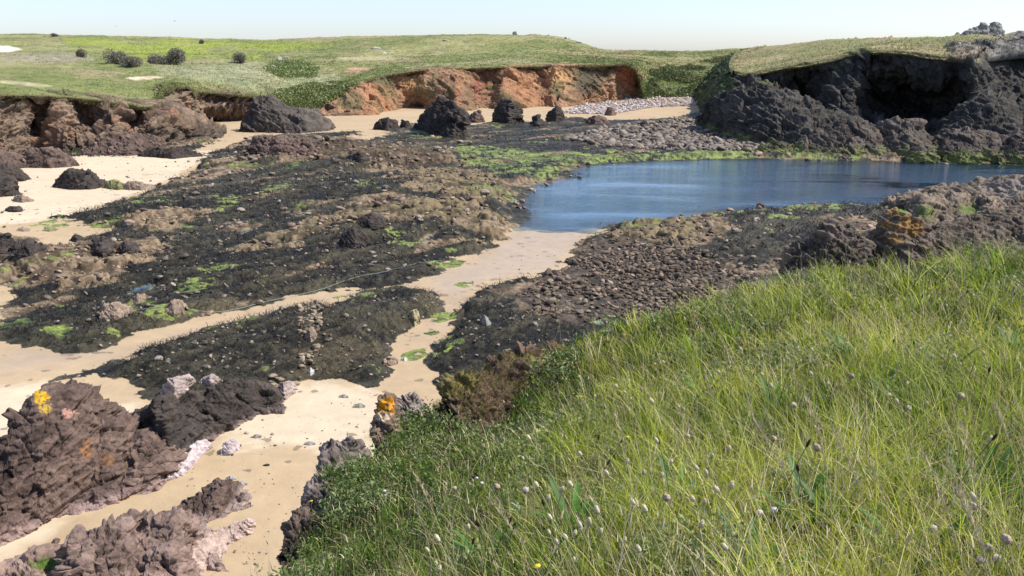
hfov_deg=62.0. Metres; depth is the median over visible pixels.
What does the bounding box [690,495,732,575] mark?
hares tail grass
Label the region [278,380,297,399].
rock
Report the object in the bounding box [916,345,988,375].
plantain leaves
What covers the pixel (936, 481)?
tall grass
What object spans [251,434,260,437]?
rock
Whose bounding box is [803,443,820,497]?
thrift
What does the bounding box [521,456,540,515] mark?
hares tail grass
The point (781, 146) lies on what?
rock
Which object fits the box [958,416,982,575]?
tall grass
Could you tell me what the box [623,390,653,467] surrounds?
hares tail grass
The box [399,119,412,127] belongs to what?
rock
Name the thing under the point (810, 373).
hares tail grass
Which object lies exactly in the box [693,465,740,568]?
hares tail grass
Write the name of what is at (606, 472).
hares tail grass
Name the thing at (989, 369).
plantain
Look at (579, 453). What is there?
hares tail grass
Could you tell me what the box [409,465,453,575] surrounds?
tall grass
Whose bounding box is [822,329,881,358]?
plantain leaves
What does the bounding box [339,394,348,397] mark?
rock
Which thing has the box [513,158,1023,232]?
water
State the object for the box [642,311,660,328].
plantain leaves
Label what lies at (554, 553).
plantain
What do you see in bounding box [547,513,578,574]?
hares tail grass
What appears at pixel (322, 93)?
scrub
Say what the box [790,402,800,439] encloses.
thrift
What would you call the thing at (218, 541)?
rock ledge
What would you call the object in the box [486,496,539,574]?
tall grass
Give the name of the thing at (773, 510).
clover flower
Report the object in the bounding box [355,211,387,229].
rock
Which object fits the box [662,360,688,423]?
hares tail grass
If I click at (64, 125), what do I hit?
cliff
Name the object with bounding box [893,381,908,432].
hares tail grass
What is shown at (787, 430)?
dry grass
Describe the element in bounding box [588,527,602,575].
hares tail grass
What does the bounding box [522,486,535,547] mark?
thrift
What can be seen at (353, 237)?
rock
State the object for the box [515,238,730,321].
stones
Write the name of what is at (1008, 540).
thrift
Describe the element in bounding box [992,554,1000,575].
thrift
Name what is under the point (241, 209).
stones
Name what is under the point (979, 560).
thrift
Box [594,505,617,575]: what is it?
hares tail grass
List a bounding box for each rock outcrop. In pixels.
[0,379,187,546]
[0,542,60,575]
[49,506,229,575]
[132,378,286,472]
[177,477,252,522]
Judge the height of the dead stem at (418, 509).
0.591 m
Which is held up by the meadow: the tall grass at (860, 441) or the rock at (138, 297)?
the tall grass at (860, 441)
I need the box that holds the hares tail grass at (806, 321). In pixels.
[805,320,819,378]
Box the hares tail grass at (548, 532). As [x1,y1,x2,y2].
[547,529,564,575]
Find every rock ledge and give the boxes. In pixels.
[0,117,998,325]
[166,439,212,480]
[192,517,256,574]
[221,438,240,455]
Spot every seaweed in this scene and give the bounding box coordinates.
[0,112,1022,400]
[0,120,927,398]
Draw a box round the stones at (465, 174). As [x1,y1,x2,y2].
[0,134,904,319]
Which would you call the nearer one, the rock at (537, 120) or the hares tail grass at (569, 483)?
the hares tail grass at (569, 483)
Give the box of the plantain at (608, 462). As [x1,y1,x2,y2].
[582,459,610,541]
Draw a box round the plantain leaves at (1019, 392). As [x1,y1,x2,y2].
[970,388,1023,420]
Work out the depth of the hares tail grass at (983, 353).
3.73 m
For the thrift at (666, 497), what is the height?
0.287 m
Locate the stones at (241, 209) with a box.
[42,134,984,383]
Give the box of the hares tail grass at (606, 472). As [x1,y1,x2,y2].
[604,469,638,575]
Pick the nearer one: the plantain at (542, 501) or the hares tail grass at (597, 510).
the hares tail grass at (597, 510)
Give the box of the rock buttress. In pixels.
[694,79,874,143]
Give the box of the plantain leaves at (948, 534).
[853,509,994,572]
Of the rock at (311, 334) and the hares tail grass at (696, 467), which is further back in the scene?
the rock at (311, 334)
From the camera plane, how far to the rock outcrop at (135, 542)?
13.18 m
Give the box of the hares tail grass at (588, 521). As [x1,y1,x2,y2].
[576,517,590,575]
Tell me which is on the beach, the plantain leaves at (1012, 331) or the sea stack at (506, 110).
the sea stack at (506, 110)
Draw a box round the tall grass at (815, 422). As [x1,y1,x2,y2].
[804,390,831,546]
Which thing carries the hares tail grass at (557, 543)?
on the meadow
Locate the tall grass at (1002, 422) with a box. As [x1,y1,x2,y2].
[991,401,1023,502]
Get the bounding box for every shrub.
[75,48,86,56]
[102,48,127,64]
[119,56,142,66]
[147,54,170,64]
[167,46,185,64]
[232,51,246,62]
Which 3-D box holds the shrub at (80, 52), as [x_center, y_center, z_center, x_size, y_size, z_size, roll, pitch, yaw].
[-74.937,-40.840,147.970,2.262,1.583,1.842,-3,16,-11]
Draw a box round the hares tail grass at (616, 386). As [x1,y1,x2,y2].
[614,384,652,469]
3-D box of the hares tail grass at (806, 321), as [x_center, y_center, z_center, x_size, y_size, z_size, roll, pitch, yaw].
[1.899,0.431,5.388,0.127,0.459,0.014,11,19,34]
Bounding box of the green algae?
[0,112,989,372]
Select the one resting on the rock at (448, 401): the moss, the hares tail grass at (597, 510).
the moss
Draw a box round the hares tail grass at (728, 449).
[706,445,730,537]
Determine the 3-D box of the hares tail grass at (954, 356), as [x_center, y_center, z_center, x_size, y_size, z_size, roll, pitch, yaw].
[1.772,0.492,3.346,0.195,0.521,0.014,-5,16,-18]
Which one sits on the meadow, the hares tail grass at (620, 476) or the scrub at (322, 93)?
the hares tail grass at (620, 476)
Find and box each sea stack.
[413,96,470,137]
[490,98,523,123]
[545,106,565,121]
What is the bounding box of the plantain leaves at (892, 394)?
[870,377,927,409]
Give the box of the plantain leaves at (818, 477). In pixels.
[743,470,843,540]
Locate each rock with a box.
[0,150,25,167]
[0,162,30,181]
[0,175,22,196]
[0,232,14,254]
[4,206,22,211]
[7,238,47,261]
[11,195,33,202]
[17,227,30,231]
[24,146,79,167]
[43,226,57,231]
[52,168,105,189]
[52,538,59,543]
[69,234,84,241]
[81,133,170,155]
[90,236,118,257]
[98,301,133,321]
[102,179,125,189]
[114,241,141,254]
[123,181,154,190]
[130,293,146,303]
[137,146,203,158]
[160,374,195,398]
[165,299,187,315]
[199,373,222,384]
[225,475,235,479]
[227,145,246,151]
[236,95,335,133]
[245,134,318,156]
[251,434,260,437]
[276,506,327,575]
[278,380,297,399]
[300,436,372,532]
[304,441,315,445]
[305,327,317,342]
[307,367,313,375]
[338,227,369,248]
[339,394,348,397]
[347,152,372,162]
[354,403,364,407]
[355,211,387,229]
[369,392,407,458]
[373,117,398,129]
[383,356,398,365]
[396,391,428,432]
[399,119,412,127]
[409,309,419,326]
[432,340,568,434]
[469,109,484,122]
[481,315,490,325]
[529,114,547,125]
[581,115,608,123]
[604,107,616,115]
[755,140,796,152]
[775,217,879,284]
[793,119,889,156]
[866,207,936,267]
[875,115,938,155]
[904,146,940,162]
[930,126,1010,163]
[931,90,1023,136]
[938,143,983,164]
[995,128,1023,164]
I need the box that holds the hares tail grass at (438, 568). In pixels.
[436,565,441,575]
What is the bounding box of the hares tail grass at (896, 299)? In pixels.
[895,298,916,354]
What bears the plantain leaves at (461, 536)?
on the meadow
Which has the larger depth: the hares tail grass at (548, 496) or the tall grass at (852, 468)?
the hares tail grass at (548, 496)
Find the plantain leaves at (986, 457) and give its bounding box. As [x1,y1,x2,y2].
[922,442,1020,498]
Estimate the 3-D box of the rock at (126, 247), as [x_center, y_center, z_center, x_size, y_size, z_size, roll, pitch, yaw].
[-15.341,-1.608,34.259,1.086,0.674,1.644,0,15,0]
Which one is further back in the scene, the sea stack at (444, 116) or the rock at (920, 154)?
the sea stack at (444, 116)
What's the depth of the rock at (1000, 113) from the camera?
74.79 m
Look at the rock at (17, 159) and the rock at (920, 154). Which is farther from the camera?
the rock at (920, 154)
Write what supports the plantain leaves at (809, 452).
on the meadow
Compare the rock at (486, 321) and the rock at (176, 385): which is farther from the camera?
the rock at (486, 321)
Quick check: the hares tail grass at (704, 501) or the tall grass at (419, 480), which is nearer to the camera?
the hares tail grass at (704, 501)
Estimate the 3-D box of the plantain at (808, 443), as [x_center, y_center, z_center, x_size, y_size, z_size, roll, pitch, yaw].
[0.838,0.664,2.596,0.120,0.439,0.010,-3,16,-11]
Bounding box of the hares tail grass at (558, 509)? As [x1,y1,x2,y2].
[554,487,560,552]
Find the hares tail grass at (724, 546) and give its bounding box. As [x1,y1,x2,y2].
[721,543,743,575]
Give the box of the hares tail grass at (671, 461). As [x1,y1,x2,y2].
[658,459,672,520]
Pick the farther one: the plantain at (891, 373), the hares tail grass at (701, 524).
the plantain at (891, 373)
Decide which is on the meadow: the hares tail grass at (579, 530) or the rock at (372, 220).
the hares tail grass at (579, 530)
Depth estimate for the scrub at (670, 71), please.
166.77 m
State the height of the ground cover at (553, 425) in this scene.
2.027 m
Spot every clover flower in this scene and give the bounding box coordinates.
[756,510,762,526]
[770,507,780,539]
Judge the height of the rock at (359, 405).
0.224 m
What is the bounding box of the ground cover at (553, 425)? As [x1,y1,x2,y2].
[251,239,1023,575]
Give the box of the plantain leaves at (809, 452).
[795,441,862,469]
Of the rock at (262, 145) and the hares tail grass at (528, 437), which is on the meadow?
the hares tail grass at (528, 437)
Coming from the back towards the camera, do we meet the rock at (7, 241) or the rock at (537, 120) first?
the rock at (537, 120)
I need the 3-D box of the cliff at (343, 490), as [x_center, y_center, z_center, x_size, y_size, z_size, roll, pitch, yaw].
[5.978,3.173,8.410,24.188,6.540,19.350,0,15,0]
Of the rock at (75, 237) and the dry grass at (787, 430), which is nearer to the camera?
the dry grass at (787, 430)
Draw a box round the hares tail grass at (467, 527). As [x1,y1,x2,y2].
[459,524,469,575]
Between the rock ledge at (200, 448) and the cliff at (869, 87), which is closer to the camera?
the rock ledge at (200, 448)
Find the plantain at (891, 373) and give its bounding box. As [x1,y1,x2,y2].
[854,339,909,401]
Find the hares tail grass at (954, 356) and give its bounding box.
[952,354,973,425]
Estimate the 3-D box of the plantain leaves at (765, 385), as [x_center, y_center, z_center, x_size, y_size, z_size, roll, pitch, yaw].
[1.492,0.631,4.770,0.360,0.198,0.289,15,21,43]
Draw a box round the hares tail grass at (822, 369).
[810,348,834,407]
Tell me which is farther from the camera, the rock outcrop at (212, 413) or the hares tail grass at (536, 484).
the rock outcrop at (212, 413)
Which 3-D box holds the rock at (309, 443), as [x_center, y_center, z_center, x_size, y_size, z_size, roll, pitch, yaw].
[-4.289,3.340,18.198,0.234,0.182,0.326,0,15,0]
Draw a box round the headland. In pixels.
[733,31,1023,75]
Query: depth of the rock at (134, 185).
52.45 m
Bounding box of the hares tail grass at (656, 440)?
[654,437,684,551]
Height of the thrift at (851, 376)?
0.302 m
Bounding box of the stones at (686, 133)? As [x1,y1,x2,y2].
[562,115,765,150]
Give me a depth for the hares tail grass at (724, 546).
1.89 m
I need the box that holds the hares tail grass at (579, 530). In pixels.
[567,528,581,573]
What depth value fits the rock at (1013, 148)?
66.59 m
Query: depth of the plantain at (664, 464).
2.93 m
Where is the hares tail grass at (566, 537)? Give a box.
[563,533,584,575]
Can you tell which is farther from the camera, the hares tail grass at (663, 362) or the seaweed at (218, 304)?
the seaweed at (218, 304)
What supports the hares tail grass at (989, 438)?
on the meadow
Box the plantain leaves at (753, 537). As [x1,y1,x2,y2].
[703,506,829,575]
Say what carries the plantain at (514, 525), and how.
on the meadow
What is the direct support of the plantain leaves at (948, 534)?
on the meadow
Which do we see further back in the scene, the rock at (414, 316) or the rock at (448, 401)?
the rock at (414, 316)
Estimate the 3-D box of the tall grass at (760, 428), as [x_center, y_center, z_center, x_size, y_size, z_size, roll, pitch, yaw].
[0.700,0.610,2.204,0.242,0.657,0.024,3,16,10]
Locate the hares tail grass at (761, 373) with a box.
[760,372,788,444]
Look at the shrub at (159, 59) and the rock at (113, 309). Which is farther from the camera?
the shrub at (159, 59)
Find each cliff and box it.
[0,88,226,155]
[153,82,257,120]
[318,63,643,115]
[331,397,527,514]
[689,47,1023,133]
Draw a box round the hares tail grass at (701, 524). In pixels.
[683,519,703,575]
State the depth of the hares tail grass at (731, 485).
2.36 m
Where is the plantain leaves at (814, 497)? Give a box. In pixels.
[796,477,895,541]
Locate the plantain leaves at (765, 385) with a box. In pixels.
[746,372,802,410]
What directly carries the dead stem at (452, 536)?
on the meadow
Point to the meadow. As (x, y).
(540, 375)
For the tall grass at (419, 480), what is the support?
on the meadow
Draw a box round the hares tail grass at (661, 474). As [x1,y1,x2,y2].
[641,472,663,543]
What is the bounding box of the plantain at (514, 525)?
[499,522,515,575]
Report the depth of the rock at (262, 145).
65.88 m
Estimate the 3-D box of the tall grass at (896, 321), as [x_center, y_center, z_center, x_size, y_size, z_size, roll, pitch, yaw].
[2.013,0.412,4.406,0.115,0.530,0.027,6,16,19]
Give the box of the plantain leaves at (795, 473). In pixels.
[753,452,884,545]
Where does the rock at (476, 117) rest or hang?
on the beach
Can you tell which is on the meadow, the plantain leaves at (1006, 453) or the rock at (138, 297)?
the plantain leaves at (1006, 453)
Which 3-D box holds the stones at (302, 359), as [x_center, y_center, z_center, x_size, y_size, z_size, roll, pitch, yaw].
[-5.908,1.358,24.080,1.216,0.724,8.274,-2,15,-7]
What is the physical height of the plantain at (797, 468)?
0.344 m
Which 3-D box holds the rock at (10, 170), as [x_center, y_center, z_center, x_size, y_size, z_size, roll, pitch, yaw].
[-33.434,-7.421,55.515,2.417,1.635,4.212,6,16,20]
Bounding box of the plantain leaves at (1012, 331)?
[995,324,1023,354]
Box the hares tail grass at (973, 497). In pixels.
[969,492,1009,575]
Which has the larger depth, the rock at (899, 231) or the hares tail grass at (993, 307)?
the rock at (899, 231)
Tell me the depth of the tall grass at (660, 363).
5.59 m
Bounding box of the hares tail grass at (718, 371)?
[717,370,746,444]
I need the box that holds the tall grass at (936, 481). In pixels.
[920,446,963,575]
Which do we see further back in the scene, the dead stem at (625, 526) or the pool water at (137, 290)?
the pool water at (137, 290)
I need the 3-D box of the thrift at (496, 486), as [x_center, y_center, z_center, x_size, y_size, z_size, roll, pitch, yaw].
[-0.084,0.994,3.701,0.071,0.316,0.028,0,15,-2]
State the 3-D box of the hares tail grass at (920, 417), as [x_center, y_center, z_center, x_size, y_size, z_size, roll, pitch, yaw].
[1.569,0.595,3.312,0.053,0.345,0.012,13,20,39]
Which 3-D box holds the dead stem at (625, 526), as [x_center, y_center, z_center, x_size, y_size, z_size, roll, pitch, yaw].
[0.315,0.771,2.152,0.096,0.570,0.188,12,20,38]
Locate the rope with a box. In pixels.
[132,261,428,311]
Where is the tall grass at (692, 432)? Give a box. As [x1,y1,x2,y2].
[675,406,737,574]
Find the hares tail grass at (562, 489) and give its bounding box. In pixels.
[549,486,563,561]
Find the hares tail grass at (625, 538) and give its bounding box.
[611,536,626,575]
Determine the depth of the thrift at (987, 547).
2.25 m
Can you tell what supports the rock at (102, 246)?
on the rock ledge at (476, 225)
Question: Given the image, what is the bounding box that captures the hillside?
[0,33,745,110]
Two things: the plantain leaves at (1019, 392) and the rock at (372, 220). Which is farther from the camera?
the rock at (372, 220)
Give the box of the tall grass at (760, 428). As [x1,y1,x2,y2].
[743,404,817,575]
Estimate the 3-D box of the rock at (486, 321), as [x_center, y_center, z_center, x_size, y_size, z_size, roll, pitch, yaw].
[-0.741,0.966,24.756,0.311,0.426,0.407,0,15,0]
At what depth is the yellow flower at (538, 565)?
2.45 m
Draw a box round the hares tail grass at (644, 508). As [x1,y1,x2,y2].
[641,504,679,575]
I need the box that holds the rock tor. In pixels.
[949,21,1004,36]
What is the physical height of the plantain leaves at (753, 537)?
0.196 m
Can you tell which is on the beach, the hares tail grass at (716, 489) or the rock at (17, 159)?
the rock at (17, 159)
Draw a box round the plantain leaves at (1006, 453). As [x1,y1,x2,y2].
[945,443,1023,508]
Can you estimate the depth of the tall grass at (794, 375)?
3.77 m
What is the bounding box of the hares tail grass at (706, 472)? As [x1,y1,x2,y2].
[704,469,732,568]
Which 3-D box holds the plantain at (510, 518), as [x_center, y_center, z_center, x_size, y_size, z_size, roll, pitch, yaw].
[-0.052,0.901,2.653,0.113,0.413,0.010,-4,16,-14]
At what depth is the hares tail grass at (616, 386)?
3.67 m
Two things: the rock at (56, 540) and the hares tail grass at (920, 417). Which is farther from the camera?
the rock at (56, 540)
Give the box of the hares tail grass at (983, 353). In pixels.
[982,350,994,427]
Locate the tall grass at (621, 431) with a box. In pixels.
[613,406,633,520]
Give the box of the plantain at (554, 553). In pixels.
[543,533,566,575]
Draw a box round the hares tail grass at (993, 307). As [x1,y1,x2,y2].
[992,306,1003,352]
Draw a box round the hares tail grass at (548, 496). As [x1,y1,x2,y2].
[526,494,550,574]
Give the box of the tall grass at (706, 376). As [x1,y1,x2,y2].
[703,365,716,432]
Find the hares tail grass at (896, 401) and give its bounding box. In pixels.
[895,398,912,456]
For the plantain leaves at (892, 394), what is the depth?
4.52 m
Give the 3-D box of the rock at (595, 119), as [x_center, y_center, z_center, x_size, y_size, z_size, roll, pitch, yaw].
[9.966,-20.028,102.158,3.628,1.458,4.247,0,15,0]
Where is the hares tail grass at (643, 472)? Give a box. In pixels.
[634,469,645,542]
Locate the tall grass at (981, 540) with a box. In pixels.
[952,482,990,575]
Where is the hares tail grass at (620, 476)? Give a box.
[607,458,628,528]
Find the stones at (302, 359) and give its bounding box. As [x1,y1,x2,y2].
[267,299,323,386]
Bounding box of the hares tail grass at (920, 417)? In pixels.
[906,401,927,460]
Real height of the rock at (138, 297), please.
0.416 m
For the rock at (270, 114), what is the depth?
91.66 m
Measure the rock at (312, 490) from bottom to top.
1.430 m
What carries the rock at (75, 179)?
on the beach
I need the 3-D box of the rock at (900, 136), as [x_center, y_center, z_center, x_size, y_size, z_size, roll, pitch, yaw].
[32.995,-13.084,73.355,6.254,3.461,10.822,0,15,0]
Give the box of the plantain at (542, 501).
[541,499,556,572]
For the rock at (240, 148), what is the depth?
70.46 m
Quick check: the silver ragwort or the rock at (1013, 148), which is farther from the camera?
the rock at (1013, 148)
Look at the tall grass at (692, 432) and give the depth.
2.46 m
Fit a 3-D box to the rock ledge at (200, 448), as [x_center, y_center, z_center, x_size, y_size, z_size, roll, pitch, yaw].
[-6.553,3.580,17.418,0.440,0.611,1.834,1,15,5]
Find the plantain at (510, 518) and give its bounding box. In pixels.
[487,516,512,575]
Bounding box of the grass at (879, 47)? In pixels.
[733,32,1023,76]
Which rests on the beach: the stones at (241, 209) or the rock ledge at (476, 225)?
the rock ledge at (476, 225)
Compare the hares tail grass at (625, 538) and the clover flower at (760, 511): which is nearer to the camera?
the hares tail grass at (625, 538)
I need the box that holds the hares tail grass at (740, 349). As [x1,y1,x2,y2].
[739,346,771,442]
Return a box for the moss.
[429,339,569,421]
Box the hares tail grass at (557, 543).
[554,538,572,575]
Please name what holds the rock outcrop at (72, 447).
on the beach
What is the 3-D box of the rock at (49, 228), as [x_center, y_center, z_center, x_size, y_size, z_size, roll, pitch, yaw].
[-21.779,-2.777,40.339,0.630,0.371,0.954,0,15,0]
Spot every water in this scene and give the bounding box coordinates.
[125,285,149,292]
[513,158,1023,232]
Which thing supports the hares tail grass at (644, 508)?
on the meadow
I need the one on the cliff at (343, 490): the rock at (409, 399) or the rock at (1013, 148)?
the rock at (409, 399)
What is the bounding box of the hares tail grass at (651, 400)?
[649,397,698,530]
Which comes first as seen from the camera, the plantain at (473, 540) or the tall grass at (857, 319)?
the plantain at (473, 540)
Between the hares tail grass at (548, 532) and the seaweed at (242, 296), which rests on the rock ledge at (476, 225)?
the seaweed at (242, 296)
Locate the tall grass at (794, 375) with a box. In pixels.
[787,353,803,442]
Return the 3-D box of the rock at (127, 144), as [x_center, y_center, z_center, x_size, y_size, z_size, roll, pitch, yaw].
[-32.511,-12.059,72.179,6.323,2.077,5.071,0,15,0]
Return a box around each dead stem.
[409,480,444,574]
[438,493,462,571]
[616,476,654,575]
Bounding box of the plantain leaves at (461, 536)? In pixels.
[448,521,528,567]
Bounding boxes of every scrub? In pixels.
[261,57,320,77]
[271,80,360,108]
[639,52,734,96]
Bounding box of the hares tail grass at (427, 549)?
[425,547,440,575]
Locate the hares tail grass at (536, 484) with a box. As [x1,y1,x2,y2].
[534,481,575,575]
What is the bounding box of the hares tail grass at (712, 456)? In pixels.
[695,453,713,530]
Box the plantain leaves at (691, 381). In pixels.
[683,374,726,395]
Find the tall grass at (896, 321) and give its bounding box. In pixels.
[895,319,908,398]
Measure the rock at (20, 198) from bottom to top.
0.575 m
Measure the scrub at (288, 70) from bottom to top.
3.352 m
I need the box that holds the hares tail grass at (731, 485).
[705,481,733,574]
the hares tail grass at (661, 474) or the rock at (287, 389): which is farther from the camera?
the rock at (287, 389)
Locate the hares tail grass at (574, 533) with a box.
[562,530,576,575]
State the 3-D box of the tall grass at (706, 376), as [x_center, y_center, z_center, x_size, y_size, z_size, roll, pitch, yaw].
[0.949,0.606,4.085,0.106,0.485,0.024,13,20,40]
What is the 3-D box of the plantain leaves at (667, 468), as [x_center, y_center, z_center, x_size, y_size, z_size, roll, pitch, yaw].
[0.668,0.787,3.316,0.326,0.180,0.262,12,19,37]
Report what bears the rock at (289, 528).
on the cliff at (343, 490)
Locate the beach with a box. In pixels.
[0,97,901,575]
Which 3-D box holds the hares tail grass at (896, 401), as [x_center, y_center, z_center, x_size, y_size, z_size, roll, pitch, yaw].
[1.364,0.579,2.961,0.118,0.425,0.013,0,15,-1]
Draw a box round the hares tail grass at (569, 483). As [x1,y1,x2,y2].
[567,480,614,566]
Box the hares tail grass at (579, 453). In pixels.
[578,451,619,539]
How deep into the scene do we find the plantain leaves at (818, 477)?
2.85 m
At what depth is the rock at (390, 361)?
22.84 m
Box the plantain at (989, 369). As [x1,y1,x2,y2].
[971,366,990,436]
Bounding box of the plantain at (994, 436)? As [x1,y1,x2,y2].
[940,433,997,531]
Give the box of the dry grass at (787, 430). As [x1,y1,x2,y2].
[307,266,1023,575]
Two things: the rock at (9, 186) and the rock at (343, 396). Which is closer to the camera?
the rock at (343, 396)
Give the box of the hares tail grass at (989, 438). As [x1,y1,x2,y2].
[960,436,992,512]
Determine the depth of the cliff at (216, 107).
104.54 m
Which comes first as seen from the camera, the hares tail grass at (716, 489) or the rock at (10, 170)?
the hares tail grass at (716, 489)
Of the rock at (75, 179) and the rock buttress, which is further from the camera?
the rock buttress
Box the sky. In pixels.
[0,0,1023,50]
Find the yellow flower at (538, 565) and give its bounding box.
[532,563,540,575]
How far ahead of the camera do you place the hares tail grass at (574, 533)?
2.46 m
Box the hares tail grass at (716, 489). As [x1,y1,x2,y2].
[713,485,757,575]
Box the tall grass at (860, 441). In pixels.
[857,434,893,561]
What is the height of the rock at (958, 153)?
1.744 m
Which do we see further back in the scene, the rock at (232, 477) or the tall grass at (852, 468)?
the rock at (232, 477)
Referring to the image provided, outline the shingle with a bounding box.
[564,95,697,113]
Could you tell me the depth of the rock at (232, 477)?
16.66 m
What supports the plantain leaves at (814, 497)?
on the meadow
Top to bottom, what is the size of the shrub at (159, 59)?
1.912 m
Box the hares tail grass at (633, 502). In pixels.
[630,498,670,574]
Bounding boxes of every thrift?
[485,483,500,539]
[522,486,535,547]
[650,493,670,563]
[759,436,776,489]
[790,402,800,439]
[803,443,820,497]
[839,373,853,421]
[928,525,940,574]
[938,392,964,459]
[952,501,976,574]
[975,555,984,574]
[980,543,993,575]
[991,533,1012,575]
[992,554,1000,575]
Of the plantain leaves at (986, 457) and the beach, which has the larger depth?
the beach
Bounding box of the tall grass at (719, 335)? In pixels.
[718,334,759,458]
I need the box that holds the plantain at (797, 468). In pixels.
[796,463,804,531]
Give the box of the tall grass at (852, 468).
[830,421,880,575]
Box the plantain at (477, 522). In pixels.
[475,519,492,575]
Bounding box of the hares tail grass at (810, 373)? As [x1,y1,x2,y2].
[809,371,840,451]
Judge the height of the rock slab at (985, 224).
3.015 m
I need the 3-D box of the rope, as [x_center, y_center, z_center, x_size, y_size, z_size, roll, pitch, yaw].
[-7.228,-0.042,29.739,12.288,0.311,1.321,-12,19,-37]
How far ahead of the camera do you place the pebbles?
18.97 m
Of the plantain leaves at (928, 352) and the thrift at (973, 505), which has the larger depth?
the plantain leaves at (928, 352)
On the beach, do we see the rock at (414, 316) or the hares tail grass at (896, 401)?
the rock at (414, 316)
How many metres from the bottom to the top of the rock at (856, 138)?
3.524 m
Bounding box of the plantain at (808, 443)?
[767,439,811,542]
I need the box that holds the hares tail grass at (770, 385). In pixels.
[769,382,791,455]
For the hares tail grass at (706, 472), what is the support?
on the meadow
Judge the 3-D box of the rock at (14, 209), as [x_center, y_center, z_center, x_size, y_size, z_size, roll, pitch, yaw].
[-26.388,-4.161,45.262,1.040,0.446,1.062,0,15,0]
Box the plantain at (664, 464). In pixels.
[656,436,669,507]
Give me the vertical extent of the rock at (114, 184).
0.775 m
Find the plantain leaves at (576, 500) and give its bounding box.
[531,473,630,537]
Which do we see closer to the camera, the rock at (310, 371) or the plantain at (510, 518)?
the plantain at (510, 518)
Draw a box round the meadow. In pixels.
[302,254,1023,575]
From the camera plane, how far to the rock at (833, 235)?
15.16 m
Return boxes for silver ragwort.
[511,501,539,513]
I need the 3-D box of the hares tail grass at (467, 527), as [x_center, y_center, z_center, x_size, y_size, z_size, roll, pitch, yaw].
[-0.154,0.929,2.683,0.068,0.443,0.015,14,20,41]
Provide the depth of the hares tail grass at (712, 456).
2.75 m
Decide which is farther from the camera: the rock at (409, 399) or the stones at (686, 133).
the stones at (686, 133)
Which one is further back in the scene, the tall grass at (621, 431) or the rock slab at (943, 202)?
the rock slab at (943, 202)
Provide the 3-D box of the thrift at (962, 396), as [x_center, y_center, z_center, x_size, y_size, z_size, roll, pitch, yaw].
[1.803,0.577,3.498,0.072,0.320,0.029,2,15,6]
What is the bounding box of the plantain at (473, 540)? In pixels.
[463,537,474,574]
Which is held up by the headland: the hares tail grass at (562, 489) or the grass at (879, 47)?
the grass at (879, 47)
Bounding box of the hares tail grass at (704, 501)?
[693,498,706,571]
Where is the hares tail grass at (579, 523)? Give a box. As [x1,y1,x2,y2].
[577,520,598,572]
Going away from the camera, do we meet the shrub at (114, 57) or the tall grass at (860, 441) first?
the tall grass at (860, 441)
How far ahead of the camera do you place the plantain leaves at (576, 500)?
3.23 m
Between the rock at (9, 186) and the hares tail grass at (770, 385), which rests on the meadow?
the hares tail grass at (770, 385)
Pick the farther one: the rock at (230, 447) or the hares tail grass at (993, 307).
the rock at (230, 447)
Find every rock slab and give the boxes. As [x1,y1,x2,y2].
[878,174,1023,224]
[929,204,1023,259]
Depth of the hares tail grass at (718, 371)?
3.75 m
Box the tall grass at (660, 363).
[653,342,669,402]
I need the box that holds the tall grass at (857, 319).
[851,309,883,398]
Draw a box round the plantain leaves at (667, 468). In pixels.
[640,451,720,507]
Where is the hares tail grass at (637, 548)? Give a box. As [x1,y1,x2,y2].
[635,544,650,575]
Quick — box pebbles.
[1,156,554,574]
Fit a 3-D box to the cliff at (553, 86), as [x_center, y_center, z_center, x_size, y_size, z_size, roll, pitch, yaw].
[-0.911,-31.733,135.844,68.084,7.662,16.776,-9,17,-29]
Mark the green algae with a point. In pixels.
(410, 356)
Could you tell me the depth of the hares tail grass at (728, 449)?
2.63 m
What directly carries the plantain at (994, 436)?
on the meadow
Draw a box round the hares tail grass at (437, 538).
[434,534,457,575]
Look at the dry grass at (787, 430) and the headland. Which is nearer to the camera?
the dry grass at (787, 430)
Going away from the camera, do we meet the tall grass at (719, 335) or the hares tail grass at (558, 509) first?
the hares tail grass at (558, 509)
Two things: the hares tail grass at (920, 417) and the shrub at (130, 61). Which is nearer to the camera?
the hares tail grass at (920, 417)
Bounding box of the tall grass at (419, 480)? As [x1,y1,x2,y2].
[415,472,436,547]
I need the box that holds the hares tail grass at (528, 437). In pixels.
[526,434,575,549]
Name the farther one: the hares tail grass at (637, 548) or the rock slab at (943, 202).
the rock slab at (943, 202)

